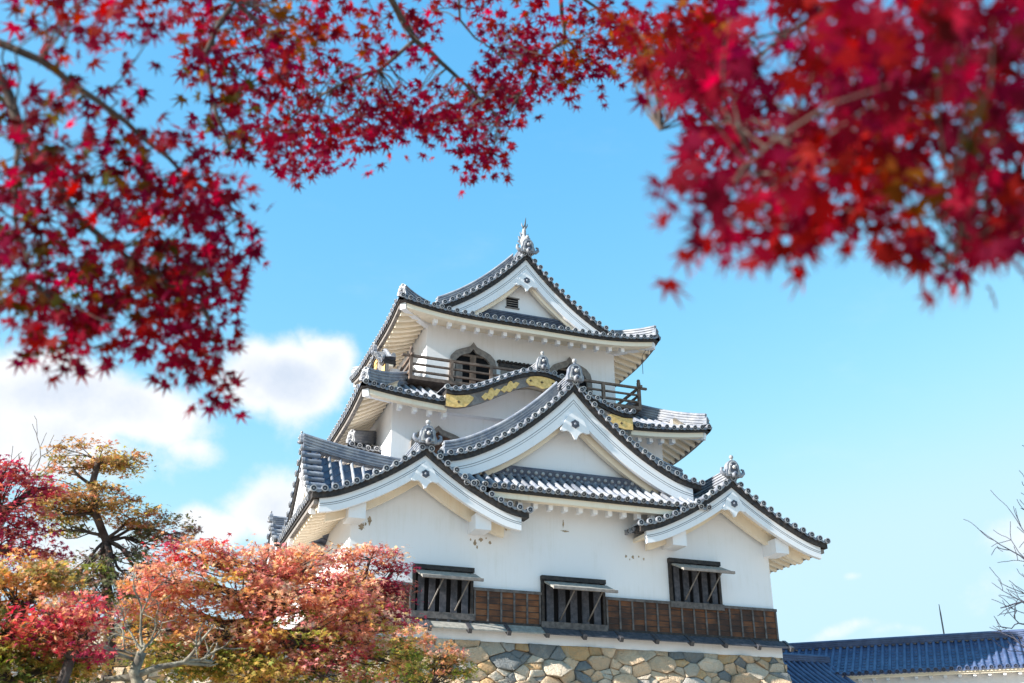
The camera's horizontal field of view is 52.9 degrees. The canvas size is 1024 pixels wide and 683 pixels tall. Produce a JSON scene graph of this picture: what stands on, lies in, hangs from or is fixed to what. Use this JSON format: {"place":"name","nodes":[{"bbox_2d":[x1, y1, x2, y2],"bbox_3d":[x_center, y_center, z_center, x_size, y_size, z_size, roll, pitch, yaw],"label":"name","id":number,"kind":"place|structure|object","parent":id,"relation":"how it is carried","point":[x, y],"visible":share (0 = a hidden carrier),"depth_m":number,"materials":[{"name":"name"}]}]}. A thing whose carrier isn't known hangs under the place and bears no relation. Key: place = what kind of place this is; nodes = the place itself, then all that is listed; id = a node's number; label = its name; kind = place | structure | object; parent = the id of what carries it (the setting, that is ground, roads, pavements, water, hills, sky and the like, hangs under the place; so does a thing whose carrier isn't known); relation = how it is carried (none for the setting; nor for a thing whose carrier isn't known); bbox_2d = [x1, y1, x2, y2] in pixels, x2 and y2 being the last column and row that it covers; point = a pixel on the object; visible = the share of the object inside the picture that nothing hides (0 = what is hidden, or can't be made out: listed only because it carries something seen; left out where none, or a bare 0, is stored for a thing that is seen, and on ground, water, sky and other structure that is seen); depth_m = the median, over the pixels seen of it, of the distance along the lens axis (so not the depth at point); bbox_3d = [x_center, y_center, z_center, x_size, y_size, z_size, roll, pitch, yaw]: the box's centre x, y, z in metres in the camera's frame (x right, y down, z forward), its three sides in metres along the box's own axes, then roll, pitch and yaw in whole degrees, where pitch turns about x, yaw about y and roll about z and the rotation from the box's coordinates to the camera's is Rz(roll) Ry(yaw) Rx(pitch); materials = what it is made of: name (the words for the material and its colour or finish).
{"place":"outdoors","nodes":[
{"label":"outdoors","id":0,"kind":"place"},
{"bbox_2d":[11,617,791,682],"bbox_3d":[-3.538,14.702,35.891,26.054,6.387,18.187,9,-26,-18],"label":"stone wall","id":1,"kind":"structure","parent":0,"point":[502,662],"depth_m":31.99,"materials":[{"name":"grey stone"}]},
{"bbox_2d":[250,218,830,657],"bbox_3d":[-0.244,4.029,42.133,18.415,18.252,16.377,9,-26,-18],"label":"castle keep","id":2,"kind":"structure","parent":1,"relation":"on","point":[494,458],"depth_m":34.76,"materials":[{"name":"white paint"}]},
{"bbox_2d":[411,563,483,622],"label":"window","id":3,"kind":"structure","parent":2,"relation":"in","point":[448,590],"depth_m":31.52,"materials":[{"name":"black wood"}]},
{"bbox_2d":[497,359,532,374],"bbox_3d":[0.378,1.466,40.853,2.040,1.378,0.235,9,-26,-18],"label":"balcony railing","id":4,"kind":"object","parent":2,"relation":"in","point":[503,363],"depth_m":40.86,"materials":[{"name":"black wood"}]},
{"bbox_2d":[540,575,617,631],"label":"window","id":5,"kind":"structure","parent":2,"relation":"in","point":[574,603],"depth_m":32.86,"materials":[{"name":"black wood"}]},
{"bbox_2d":[667,557,734,610],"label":"window","id":6,"kind":"structure","parent":2,"relation":"in","point":[693,584],"depth_m":34.64,"materials":[{"name":"black wood"}]},
{"bbox_2d":[0,0,1023,642],"label":"sky","id":7,"kind":"structure","parent":0,"point":[874,423],"materials":[{"name":"blue"}]},
{"bbox_2d":[782,629,1023,682],"bbox_3d":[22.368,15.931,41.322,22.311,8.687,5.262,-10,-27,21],"label":"corridor building","id":8,"kind":"structure","parent":0,"point":[975,657],"depth_m":43.27,"materials":[{"name":"blue tile"}]},
{"label":"ground","id":9,"kind":"structure","parent":0,"visible":0},
{"bbox_2d":[0,454,83,572],"bbox_3d":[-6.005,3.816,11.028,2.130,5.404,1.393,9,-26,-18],"label":"maple tree","id":10,"kind":"object","parent":9,"relation":"on","point":[11,476],"visible":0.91,"depth_m":12.02,"materials":[{"name":"red plant"}]},
{"bbox_2d":[0,416,103,532],"bbox_3d":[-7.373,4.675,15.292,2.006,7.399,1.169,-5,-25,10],"label":"bare tree","id":11,"kind":"object","parent":9,"relation":"on","point":[48,464],"visible":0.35,"depth_m":16.32,"materials":[{"name":"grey plant"}]},
{"bbox_2d":[0,544,117,682],"bbox_3d":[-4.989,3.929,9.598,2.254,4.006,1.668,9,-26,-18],"label":"maple tree","id":12,"kind":"object","parent":9,"relation":"on","point":[41,578],"visible":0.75,"depth_m":10.00,"materials":[{"name":"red plant"}]},
{"bbox_2d":[0,589,133,682],"bbox_3d":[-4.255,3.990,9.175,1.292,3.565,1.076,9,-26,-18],"label":"maple tree","id":13,"kind":"object","parent":9,"relation":"on","point":[78,623],"visible":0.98,"depth_m":9.70,"materials":[{"name":"red plant"}]},
{"bbox_2d":[11,432,204,682],"bbox_3d":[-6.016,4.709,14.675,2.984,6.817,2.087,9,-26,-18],"label":"pine tree","id":14,"kind":"object","parent":9,"relation":"on","point":[95,510],"visible":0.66,"depth_m":15.52,"materials":[{"name":"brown plant"}]},
{"bbox_2d":[81,562,241,682],"bbox_3d":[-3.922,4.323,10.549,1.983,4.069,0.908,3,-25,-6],"label":"bare tree","id":15,"kind":"object","parent":9,"relation":"on","point":[136,674],"visible":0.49,"depth_m":11.08,"materials":[{"name":"grey plant"}]},
{"bbox_2d":[100,526,434,682],"bbox_3d":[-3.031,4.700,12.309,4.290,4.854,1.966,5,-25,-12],"label":"maple tree","id":16,"kind":"object","parent":9,"relation":"on","point":[261,637],"visible":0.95,"depth_m":12.76,"materials":[{"name":"red plant"}]},
{"bbox_2d":[0,0,673,423],"bbox_3d":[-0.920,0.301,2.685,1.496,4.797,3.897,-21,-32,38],"label":"maple tree","id":17,"kind":"object","parent":9,"relation":"on","point":[164,284],"visible":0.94,"depth_m":2.66,"materials":[{"name":"red plant"}]},
{"bbox_2d":[292,540,428,682],"bbox_3d":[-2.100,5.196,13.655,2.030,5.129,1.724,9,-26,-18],"label":"maple tree","id":18,"kind":"object","parent":9,"relation":"on","point":[389,589],"visible":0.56,"depth_m":14.33,"materials":[{"name":"red plant"}]},
{"bbox_2d":[366,618,491,682],"bbox_3d":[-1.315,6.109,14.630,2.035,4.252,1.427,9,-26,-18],"label":"shrub","id":19,"kind":"object","parent":9,"relation":"on","point":[440,671],"visible":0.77,"depth_m":15.16,"materials":[{"name":"red plant"}]},
{"bbox_2d":[591,0,1023,313],"bbox_3d":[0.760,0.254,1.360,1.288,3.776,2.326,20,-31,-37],"label":"maple tree","id":20,"kind":"object","parent":9,"relation":"on","point":[888,55],"visible":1,"depth_m":1.34,"materials":[{"name":"red plant"}]},
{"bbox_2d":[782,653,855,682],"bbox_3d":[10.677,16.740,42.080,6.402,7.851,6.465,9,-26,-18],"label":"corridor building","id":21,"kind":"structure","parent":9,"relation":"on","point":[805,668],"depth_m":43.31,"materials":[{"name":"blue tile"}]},
{"bbox_2d":[939,605,944,633],"bbox_3d":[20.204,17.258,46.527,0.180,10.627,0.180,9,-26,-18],"label":"mast","id":22,"kind":"object","parent":9,"relation":"on","point":[941,620],"visible":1,"depth_m":48.39,"materials":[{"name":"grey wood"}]},
{"bbox_2d":[963,445,1023,654],"bbox_3d":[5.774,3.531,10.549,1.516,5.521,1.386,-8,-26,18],"label":"bare tree","id":23,"kind":"object","parent":9,"relation":"on","point":[1018,598],"visible":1,"depth_m":11.33,"materials":[{"name":"brown plant"}]}
]}

